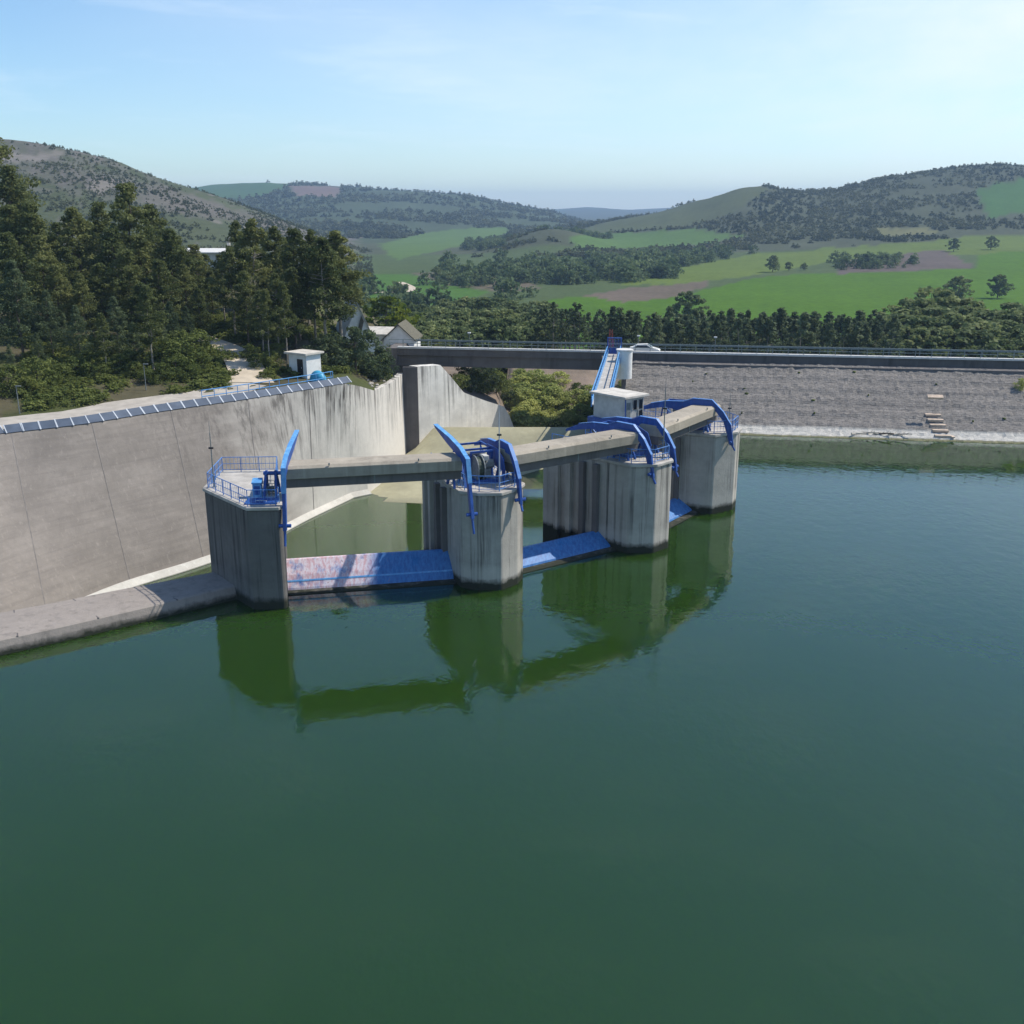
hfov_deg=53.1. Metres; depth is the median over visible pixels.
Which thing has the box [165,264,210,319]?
pine tree
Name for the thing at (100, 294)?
pine tree
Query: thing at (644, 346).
parked car
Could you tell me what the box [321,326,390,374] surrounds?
bush
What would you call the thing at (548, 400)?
bush
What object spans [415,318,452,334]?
broadleaf tree
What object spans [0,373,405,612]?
spillway wall
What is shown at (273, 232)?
pine tree
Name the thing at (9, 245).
pine tree
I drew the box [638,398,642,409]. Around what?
window
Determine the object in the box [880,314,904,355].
pine tree
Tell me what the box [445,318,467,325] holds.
broadleaf tree
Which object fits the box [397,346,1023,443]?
embankment dam
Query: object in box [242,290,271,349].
pine tree
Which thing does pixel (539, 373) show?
bush
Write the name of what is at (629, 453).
hoist winch
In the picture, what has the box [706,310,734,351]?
pine tree
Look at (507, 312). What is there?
broadleaf tree
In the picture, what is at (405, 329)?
house
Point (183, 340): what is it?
bush
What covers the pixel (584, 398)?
bush
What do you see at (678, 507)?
flap gate
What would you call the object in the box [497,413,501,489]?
light mast
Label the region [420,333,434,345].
broadleaf tree
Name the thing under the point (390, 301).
broadleaf tree
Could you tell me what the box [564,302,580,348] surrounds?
pine tree
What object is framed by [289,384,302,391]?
solar panel
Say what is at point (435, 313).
broadleaf tree
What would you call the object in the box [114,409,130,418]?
solar panel
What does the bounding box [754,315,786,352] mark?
pine tree
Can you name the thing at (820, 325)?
pine tree
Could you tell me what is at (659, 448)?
deck railing
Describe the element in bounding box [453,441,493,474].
steel gantry
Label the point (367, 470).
concrete beam
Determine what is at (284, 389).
solar panel
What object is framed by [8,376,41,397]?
bush
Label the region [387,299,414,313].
broadleaf tree
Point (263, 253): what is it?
pine tree
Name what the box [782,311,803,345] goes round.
pine tree
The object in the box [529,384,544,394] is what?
bush
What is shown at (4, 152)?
pine tree
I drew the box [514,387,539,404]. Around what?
bush
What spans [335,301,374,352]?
house
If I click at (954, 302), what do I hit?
broadleaf tree
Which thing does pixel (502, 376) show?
bush
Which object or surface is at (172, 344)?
bush
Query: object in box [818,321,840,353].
pine tree
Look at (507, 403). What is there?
bush
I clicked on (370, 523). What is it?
pool water
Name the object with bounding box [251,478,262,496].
control cabinet
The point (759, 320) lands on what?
pine tree
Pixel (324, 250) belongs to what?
pine tree
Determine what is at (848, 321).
pine tree
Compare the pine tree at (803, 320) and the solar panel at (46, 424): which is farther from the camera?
the pine tree at (803, 320)
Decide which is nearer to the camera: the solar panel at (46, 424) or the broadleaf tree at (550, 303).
the solar panel at (46, 424)
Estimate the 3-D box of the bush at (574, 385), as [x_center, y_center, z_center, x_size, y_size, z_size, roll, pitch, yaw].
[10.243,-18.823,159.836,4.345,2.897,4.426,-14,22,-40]
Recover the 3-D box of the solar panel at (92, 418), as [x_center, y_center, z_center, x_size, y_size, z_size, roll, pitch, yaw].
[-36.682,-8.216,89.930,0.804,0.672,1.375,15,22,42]
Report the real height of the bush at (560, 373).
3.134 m
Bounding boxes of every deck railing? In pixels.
[207,456,279,505]
[452,449,519,491]
[552,429,669,462]
[643,405,738,432]
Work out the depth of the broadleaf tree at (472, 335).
194.80 m
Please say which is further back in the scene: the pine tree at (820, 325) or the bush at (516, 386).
the pine tree at (820, 325)
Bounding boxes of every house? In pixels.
[186,238,229,267]
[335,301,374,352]
[369,326,393,349]
[381,319,422,348]
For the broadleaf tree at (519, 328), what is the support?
on the terrain
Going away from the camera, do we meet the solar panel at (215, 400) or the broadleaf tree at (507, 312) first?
the solar panel at (215, 400)
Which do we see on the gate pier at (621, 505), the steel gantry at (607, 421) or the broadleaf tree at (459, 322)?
the steel gantry at (607, 421)
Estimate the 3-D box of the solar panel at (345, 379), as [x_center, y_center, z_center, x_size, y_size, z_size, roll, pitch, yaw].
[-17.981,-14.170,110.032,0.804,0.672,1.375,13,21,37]
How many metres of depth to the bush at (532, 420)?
144.42 m
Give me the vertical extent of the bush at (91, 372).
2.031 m
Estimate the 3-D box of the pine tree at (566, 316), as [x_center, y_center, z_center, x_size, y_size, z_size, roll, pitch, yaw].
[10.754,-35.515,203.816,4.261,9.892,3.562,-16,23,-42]
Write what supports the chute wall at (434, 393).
on the channel floor
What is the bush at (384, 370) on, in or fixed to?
on the terrain
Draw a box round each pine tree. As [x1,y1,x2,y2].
[0,137,45,251]
[0,164,64,267]
[0,200,83,318]
[0,204,42,305]
[0,231,48,338]
[0,259,47,357]
[0,260,39,303]
[3,344,19,366]
[16,234,89,327]
[28,332,49,362]
[30,264,94,338]
[32,290,69,353]
[35,246,96,314]
[46,222,85,282]
[48,206,114,314]
[52,313,74,345]
[61,274,100,337]
[61,305,94,355]
[71,182,191,314]
[73,228,146,314]
[74,222,117,298]
[80,262,124,333]
[81,201,125,295]
[86,312,123,371]
[88,332,100,349]
[97,296,140,352]
[101,249,162,322]
[118,234,173,300]
[118,282,164,346]
[124,284,177,370]
[124,322,143,360]
[136,258,186,332]
[138,203,184,310]
[150,228,230,321]
[157,301,179,339]
[165,235,192,295]
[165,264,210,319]
[177,306,198,345]
[178,244,214,293]
[185,287,216,331]
[200,270,222,316]
[201,253,220,284]
[204,257,236,323]
[206,246,253,334]
[208,254,226,286]
[211,220,259,274]
[212,270,271,343]
[231,218,277,317]
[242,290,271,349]
[250,225,291,316]
[251,236,280,291]
[251,289,286,360]
[254,272,295,342]
[269,227,320,339]
[269,281,306,363]
[273,266,317,349]
[278,237,298,275]
[295,229,327,338]
[296,236,356,353]
[298,244,318,323]
[303,230,371,342]
[534,308,545,345]
[539,307,551,335]
[544,301,563,348]
[557,308,569,348]
[559,308,572,348]
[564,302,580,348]
[564,308,576,348]
[572,303,588,348]
[578,314,587,348]
[582,312,594,348]
[584,320,595,348]
[587,309,605,349]
[587,316,599,349]
[597,311,607,349]
[597,315,624,349]
[599,306,618,349]
[603,307,632,346]
[613,310,637,345]
[627,311,648,346]
[639,320,654,343]
[645,312,665,350]
[650,315,664,347]
[654,318,666,350]
[656,306,675,347]
[662,321,678,350]
[664,317,688,350]
[675,319,694,350]
[677,314,697,344]
[677,319,702,351]
[686,308,702,350]
[690,320,711,351]
[694,310,709,349]
[703,313,724,351]
[705,310,714,344]
[705,315,727,351]
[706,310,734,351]
[716,308,742,351]
[719,314,736,350]
[727,312,744,348]
[729,318,749,352]
[739,317,756,352]
[742,309,754,351]
[742,319,758,351]
[747,314,768,351]
[753,311,775,344]
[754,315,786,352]
[760,311,780,351]
[768,317,794,352]
[769,307,788,352]
[777,317,796,342]
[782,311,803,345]
[782,312,820,353]
[786,319,805,353]
[793,311,821,353]
[801,320,826,352]
[811,322,833,353]
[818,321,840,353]
[823,311,837,335]
[829,318,840,346]
[831,314,850,353]
[833,316,860,354]
[841,324,857,352]
[844,318,860,353]
[844,321,866,354]
[849,321,875,354]
[851,310,866,327]
[854,314,877,352]
[865,319,887,354]
[872,309,877,318]
[874,313,886,335]
[875,319,886,339]
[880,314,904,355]
[887,320,903,355]
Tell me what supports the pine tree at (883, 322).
on the terrain
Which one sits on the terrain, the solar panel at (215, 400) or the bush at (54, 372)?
the bush at (54, 372)
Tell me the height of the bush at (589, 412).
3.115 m
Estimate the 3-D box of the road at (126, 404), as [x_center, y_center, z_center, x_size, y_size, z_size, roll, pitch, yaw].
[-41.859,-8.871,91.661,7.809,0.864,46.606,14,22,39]
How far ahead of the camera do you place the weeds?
127.81 m
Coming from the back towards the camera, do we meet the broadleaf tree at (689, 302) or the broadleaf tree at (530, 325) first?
the broadleaf tree at (689, 302)
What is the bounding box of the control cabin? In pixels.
[587,387,648,432]
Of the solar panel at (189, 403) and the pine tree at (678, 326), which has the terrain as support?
the pine tree at (678, 326)
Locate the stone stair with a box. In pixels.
[925,394,954,437]
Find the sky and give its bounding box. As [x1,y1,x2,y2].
[0,0,1023,209]
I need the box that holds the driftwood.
[893,431,911,435]
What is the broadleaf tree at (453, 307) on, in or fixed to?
on the terrain
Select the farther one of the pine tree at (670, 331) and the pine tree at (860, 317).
the pine tree at (860, 317)
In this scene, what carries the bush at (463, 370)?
on the terrain
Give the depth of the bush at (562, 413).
145.48 m
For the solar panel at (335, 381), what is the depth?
109.07 m
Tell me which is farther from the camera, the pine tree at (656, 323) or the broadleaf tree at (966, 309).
the broadleaf tree at (966, 309)
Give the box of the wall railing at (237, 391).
[201,371,332,396]
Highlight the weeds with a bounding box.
[692,371,1005,421]
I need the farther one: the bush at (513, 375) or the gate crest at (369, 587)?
the bush at (513, 375)
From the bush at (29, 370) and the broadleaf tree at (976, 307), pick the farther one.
the broadleaf tree at (976, 307)
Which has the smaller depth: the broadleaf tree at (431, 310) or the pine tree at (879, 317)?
the pine tree at (879, 317)
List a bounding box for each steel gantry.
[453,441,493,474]
[589,420,614,432]
[660,399,684,416]
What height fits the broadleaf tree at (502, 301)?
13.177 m
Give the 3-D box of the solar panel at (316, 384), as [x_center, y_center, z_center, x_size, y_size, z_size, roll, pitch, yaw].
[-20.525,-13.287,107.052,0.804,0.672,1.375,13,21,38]
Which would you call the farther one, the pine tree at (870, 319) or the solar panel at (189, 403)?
the pine tree at (870, 319)
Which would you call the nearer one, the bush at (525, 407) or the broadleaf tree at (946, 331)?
the bush at (525, 407)
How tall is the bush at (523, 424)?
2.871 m
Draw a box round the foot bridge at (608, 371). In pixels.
[591,344,620,406]
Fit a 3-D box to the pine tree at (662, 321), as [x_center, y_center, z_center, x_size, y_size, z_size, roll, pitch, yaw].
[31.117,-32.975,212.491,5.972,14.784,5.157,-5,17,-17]
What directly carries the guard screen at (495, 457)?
on the gate pier at (488, 555)
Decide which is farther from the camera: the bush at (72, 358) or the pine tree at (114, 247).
the pine tree at (114, 247)
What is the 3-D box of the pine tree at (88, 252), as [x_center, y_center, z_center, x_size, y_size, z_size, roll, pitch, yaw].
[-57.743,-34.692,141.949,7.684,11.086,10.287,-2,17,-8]
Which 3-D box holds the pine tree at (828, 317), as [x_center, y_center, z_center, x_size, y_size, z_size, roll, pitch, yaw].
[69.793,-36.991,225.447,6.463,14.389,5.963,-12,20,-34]
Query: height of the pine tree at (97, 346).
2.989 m
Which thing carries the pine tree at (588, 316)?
on the terrain
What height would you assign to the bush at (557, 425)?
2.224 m
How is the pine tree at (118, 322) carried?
on the terrain
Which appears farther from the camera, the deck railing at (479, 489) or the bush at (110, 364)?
the bush at (110, 364)
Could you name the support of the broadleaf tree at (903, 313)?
on the terrain
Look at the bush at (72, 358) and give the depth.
102.68 m
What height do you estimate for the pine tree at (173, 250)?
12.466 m
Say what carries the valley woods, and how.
on the terrain
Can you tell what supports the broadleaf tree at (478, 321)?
on the terrain
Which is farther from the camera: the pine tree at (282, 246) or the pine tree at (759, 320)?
the pine tree at (759, 320)
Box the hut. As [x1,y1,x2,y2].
[284,349,323,378]
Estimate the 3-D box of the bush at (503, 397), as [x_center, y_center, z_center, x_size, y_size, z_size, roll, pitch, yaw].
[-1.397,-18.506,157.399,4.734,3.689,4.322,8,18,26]
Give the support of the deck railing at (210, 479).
on the gate pier at (248, 553)
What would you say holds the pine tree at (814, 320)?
on the terrain
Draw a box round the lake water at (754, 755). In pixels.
[0,435,1023,1023]
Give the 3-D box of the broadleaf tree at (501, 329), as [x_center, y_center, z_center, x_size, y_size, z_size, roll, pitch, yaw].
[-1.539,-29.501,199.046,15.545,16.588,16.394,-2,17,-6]
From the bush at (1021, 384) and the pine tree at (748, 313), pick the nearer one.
the bush at (1021, 384)
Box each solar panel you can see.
[3,423,22,432]
[21,421,40,430]
[38,419,57,428]
[55,417,73,426]
[71,415,88,424]
[84,413,103,422]
[98,411,117,420]
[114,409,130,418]
[127,407,143,415]
[140,405,157,413]
[154,403,170,411]
[168,401,184,409]
[181,399,197,407]
[194,397,210,405]
[207,396,223,404]
[219,394,235,401]
[232,392,247,400]
[244,390,258,398]
[256,389,270,396]
[266,387,281,394]
[277,385,291,393]
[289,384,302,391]
[299,382,312,389]
[309,381,322,388]
[318,379,332,386]
[328,377,342,384]
[338,376,351,383]
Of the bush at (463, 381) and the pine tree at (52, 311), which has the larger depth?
the bush at (463, 381)
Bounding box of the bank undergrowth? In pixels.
[11,306,392,413]
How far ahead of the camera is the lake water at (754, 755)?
48.14 m
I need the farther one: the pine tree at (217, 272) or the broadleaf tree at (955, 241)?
the broadleaf tree at (955, 241)
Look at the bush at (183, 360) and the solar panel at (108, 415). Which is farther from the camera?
the bush at (183, 360)
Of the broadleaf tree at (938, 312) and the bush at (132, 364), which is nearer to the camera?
the bush at (132, 364)
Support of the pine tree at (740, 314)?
on the terrain
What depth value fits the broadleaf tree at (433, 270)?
545.12 m
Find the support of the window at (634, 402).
in the control cabin
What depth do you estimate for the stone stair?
121.70 m
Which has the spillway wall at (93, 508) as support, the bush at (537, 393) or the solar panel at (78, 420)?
the solar panel at (78, 420)
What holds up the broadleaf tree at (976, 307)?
on the terrain
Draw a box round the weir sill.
[0,572,236,655]
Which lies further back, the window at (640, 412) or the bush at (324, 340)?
the bush at (324, 340)
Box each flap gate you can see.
[263,424,477,589]
[474,421,655,567]
[591,398,734,521]
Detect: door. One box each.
[297,359,303,375]
[626,402,630,417]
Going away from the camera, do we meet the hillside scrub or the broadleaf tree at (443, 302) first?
the broadleaf tree at (443, 302)
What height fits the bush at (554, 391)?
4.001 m
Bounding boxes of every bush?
[0,364,39,398]
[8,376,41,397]
[11,355,57,389]
[42,369,63,387]
[50,363,74,382]
[61,355,94,379]
[75,363,98,379]
[76,350,105,371]
[92,363,110,376]
[94,358,123,375]
[109,353,134,371]
[111,348,148,366]
[124,361,145,377]
[135,368,163,384]
[140,338,197,366]
[143,362,176,385]
[148,329,209,367]
[150,353,198,378]
[158,328,229,359]
[183,362,206,375]
[190,353,214,369]
[238,343,259,357]
[246,353,270,369]
[255,370,271,378]
[258,350,286,367]
[265,342,285,356]
[301,334,348,365]
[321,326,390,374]
[362,349,398,379]
[450,367,478,378]
[452,374,469,388]
[458,374,478,392]
[466,371,493,393]
[471,367,496,383]
[472,372,500,392]
[476,368,508,379]
[489,371,513,393]
[497,379,514,402]
[504,395,525,408]
[508,409,518,418]
[509,382,529,398]
[510,372,526,382]
[510,374,537,389]
[510,389,540,410]
[510,410,543,426]
[511,418,526,426]
[513,368,532,382]
[513,393,532,405]
[513,404,534,415]
[513,416,544,426]
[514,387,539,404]
[516,399,551,414]
[525,369,556,389]
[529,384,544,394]
[530,414,563,426]
[531,410,548,426]
[536,386,568,409]
[536,395,562,415]
[537,375,554,382]
[541,383,569,400]
[541,405,555,413]
[548,370,571,389]
[548,409,581,426]
[549,420,563,426]
[555,395,576,410]
[556,417,572,426]
[564,414,587,426]
[568,382,585,396]
[568,388,592,406]
[568,403,593,421]
[573,410,593,424]
[574,391,593,409]
[575,384,595,398]
[1012,378,1023,390]
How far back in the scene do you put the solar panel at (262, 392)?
102.23 m
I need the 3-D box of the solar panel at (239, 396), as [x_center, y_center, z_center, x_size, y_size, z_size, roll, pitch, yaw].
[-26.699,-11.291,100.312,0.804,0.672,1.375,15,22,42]
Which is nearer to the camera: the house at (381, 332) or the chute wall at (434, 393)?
the chute wall at (434, 393)
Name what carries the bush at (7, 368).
on the terrain
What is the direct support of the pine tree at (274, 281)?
on the terrain
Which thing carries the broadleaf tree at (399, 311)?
on the terrain
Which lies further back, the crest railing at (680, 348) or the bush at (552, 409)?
the bush at (552, 409)
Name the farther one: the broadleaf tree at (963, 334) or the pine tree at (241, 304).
the broadleaf tree at (963, 334)
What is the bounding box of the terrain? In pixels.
[0,139,1023,430]
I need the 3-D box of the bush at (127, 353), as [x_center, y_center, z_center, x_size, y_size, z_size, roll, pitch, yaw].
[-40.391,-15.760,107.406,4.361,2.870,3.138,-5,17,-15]
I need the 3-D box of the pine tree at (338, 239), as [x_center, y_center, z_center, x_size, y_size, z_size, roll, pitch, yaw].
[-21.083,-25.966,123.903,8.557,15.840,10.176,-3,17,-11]
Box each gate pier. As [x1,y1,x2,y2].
[202,470,287,608]
[422,466,524,589]
[543,448,673,552]
[638,417,741,513]
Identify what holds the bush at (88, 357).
on the terrain
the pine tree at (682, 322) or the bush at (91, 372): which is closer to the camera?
the bush at (91, 372)
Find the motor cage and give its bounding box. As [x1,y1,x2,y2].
[262,480,274,494]
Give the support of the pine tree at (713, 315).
on the terrain
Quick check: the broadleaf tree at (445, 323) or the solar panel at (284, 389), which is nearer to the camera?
the solar panel at (284, 389)
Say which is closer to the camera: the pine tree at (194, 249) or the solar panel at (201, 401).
the solar panel at (201, 401)
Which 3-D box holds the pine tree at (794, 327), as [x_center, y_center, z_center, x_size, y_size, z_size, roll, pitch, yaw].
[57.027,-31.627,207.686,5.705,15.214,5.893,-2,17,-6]
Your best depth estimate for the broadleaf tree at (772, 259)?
621.64 m
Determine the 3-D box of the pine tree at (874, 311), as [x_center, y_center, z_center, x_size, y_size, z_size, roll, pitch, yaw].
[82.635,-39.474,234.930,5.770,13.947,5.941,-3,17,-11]
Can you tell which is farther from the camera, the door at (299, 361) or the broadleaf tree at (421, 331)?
the broadleaf tree at (421, 331)
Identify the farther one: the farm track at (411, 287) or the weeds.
the farm track at (411, 287)
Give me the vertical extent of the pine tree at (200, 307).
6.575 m
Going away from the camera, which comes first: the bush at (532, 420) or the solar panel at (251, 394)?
the solar panel at (251, 394)
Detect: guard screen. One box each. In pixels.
[487,443,505,483]
[636,425,651,446]
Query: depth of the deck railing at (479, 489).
71.14 m
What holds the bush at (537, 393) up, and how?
on the terrain
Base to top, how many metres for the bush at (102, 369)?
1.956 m
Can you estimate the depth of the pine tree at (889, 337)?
205.85 m
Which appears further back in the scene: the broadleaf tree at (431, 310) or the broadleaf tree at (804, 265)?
the broadleaf tree at (804, 265)
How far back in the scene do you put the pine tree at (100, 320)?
103.34 m
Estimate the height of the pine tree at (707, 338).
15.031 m
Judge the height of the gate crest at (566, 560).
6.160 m
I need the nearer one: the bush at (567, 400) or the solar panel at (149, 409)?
the solar panel at (149, 409)
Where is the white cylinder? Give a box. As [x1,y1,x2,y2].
[616,348,632,389]
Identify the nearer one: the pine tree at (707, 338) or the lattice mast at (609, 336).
the lattice mast at (609, 336)
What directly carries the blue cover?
on the terrain
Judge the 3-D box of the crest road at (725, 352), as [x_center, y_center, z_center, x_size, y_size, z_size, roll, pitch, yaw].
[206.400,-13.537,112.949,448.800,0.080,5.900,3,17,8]
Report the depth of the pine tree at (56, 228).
132.89 m
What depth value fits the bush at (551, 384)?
158.67 m
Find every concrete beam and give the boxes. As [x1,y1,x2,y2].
[286,452,461,487]
[500,429,639,471]
[639,404,720,444]
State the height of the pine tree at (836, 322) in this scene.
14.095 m
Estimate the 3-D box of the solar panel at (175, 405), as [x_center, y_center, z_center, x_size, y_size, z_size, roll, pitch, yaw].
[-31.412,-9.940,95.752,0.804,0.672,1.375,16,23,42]
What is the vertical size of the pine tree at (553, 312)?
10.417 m
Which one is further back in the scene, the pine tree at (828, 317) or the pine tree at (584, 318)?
the pine tree at (828, 317)
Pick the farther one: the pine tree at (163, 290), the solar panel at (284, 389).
the pine tree at (163, 290)
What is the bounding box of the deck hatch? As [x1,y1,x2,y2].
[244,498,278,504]
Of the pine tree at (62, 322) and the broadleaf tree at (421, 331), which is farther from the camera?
the broadleaf tree at (421, 331)
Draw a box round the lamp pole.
[15,385,20,413]
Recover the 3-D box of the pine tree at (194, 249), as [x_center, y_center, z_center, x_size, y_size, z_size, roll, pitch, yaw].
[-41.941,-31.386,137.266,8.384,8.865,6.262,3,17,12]
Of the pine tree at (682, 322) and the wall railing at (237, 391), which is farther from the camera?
the pine tree at (682, 322)
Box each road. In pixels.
[0,380,265,428]
[426,346,1023,358]
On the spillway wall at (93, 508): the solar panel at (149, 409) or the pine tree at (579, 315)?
the solar panel at (149, 409)
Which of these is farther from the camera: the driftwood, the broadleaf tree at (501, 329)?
the broadleaf tree at (501, 329)
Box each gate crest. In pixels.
[288,579,455,595]
[523,547,615,573]
[669,511,697,528]
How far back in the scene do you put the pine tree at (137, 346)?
108.05 m
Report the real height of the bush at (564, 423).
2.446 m
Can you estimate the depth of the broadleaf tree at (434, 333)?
184.20 m
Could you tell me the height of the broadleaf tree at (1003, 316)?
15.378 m
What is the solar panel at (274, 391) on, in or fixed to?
on the spillway wall at (93, 508)
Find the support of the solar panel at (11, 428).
on the spillway wall at (93, 508)
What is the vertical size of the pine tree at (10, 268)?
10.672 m
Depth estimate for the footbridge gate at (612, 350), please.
133.41 m
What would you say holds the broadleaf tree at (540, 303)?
on the terrain
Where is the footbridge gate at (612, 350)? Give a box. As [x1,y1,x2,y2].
[607,337,621,353]
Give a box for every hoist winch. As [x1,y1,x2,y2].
[470,450,498,484]
[616,444,644,457]
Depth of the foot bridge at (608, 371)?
117.41 m
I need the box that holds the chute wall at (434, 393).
[403,364,513,453]
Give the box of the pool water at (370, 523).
[140,469,542,585]
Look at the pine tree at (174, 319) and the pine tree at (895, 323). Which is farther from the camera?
the pine tree at (895, 323)
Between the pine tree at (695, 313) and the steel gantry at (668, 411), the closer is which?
the steel gantry at (668, 411)
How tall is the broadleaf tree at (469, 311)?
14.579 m
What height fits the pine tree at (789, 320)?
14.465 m
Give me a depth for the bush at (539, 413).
145.96 m
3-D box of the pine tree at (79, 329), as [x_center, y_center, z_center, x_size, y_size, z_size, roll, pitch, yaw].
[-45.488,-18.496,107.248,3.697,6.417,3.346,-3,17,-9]
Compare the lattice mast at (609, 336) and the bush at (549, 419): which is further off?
the bush at (549, 419)
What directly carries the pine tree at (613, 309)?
on the terrain
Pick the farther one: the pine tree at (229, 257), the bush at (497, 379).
the bush at (497, 379)
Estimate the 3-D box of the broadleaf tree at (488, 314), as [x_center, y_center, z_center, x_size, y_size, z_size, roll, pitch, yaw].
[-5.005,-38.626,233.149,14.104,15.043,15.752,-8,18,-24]
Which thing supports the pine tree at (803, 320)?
on the terrain
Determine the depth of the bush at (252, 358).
112.61 m
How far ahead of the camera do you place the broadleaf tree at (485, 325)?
197.69 m
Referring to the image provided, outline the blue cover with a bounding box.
[306,370,326,381]
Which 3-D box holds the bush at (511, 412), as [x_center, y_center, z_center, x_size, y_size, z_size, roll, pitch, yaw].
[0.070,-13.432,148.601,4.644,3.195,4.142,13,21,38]
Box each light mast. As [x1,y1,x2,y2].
[208,421,216,487]
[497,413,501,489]
[662,388,666,459]
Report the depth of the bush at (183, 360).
106.67 m
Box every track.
[199,335,273,382]
[370,282,415,292]
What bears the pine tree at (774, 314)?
on the terrain
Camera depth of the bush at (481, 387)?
145.39 m
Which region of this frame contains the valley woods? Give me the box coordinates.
[342,224,919,315]
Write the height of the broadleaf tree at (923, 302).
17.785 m
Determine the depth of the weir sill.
66.84 m
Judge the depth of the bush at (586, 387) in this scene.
159.14 m
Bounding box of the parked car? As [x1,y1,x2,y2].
[631,343,659,350]
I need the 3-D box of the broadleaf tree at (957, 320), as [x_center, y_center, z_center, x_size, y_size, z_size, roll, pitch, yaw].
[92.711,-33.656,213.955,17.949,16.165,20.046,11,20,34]
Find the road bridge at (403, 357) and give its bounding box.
[386,343,604,375]
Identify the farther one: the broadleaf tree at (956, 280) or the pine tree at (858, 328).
the broadleaf tree at (956, 280)
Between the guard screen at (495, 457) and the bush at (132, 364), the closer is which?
the guard screen at (495, 457)
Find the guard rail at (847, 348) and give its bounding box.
[414,339,1023,356]
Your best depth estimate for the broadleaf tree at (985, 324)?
204.36 m
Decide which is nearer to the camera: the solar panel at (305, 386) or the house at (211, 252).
the solar panel at (305, 386)
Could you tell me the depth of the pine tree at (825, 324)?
199.54 m
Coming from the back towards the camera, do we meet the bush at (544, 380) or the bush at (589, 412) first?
the bush at (544, 380)
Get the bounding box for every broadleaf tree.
[362,296,423,326]
[383,306,418,326]
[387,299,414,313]
[403,311,431,320]
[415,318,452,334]
[416,326,449,346]
[416,328,433,342]
[420,306,448,316]
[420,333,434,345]
[421,329,451,345]
[423,324,458,346]
[427,307,449,318]
[427,319,462,346]
[429,267,442,280]
[430,298,455,307]
[434,310,469,323]
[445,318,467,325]
[446,305,464,309]
[446,326,505,371]
[452,296,475,309]
[457,297,505,316]
[459,317,509,373]
[460,308,485,318]
[461,323,512,371]
[467,309,506,324]
[473,316,534,380]
[490,297,518,312]
[491,308,529,325]
[496,319,528,346]
[502,300,526,313]
[516,312,530,320]
[517,314,524,322]
[521,303,533,308]
[524,300,559,315]
[524,308,563,348]
[524,314,559,348]
[526,320,557,347]
[528,319,565,348]
[535,302,566,319]
[662,291,709,319]
[764,255,779,271]
[785,262,792,270]
[800,262,807,269]
[841,309,939,355]
[860,315,915,354]
[868,323,969,356]
[881,286,965,312]
[887,315,965,355]
[891,297,941,314]
[906,295,993,311]
[909,325,970,356]
[918,326,1023,357]
[921,312,983,355]
[922,306,984,326]
[943,275,974,298]
[945,238,961,251]
[952,305,1012,325]
[953,320,1023,356]
[969,310,1023,348]
[971,305,996,310]
[978,331,1021,357]
[984,235,999,249]
[986,274,1014,297]
[991,318,1023,350]
[999,302,1023,323]
[1007,307,1023,350]
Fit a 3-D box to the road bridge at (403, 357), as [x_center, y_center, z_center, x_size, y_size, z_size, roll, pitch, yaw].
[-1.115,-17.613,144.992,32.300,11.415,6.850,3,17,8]
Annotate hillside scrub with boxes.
[0,140,1023,280]
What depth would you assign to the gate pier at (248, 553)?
69.16 m
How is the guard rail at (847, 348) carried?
on the embankment dam
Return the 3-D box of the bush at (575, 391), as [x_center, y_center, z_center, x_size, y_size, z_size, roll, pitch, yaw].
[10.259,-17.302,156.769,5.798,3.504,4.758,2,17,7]
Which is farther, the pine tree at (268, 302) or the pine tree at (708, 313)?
the pine tree at (708, 313)
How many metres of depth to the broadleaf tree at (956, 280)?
409.74 m
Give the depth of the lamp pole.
92.31 m
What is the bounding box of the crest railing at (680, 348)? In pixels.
[389,339,1023,358]
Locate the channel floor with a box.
[371,427,591,503]
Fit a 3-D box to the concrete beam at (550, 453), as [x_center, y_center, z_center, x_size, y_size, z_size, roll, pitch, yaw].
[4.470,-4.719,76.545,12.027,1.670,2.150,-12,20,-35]
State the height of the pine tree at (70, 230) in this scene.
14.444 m
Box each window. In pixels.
[632,399,637,410]
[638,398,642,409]
[638,409,642,415]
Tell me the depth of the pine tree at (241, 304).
119.39 m
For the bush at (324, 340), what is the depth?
117.99 m
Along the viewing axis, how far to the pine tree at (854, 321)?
203.60 m
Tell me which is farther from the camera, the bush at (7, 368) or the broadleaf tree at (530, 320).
the broadleaf tree at (530, 320)
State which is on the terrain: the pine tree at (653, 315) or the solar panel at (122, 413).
the pine tree at (653, 315)
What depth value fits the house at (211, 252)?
181.02 m
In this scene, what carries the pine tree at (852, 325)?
on the terrain
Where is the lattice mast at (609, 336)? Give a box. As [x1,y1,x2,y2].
[608,330,612,348]
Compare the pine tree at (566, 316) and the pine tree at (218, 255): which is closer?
the pine tree at (218, 255)
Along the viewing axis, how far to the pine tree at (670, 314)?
204.30 m
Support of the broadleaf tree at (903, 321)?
on the terrain
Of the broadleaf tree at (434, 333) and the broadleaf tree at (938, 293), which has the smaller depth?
the broadleaf tree at (434, 333)
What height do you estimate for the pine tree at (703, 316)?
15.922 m
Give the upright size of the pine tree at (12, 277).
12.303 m
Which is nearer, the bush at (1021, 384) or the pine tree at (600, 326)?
the bush at (1021, 384)
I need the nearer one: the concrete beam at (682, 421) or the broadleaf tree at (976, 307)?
the concrete beam at (682, 421)
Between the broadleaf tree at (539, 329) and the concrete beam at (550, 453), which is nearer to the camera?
the concrete beam at (550, 453)

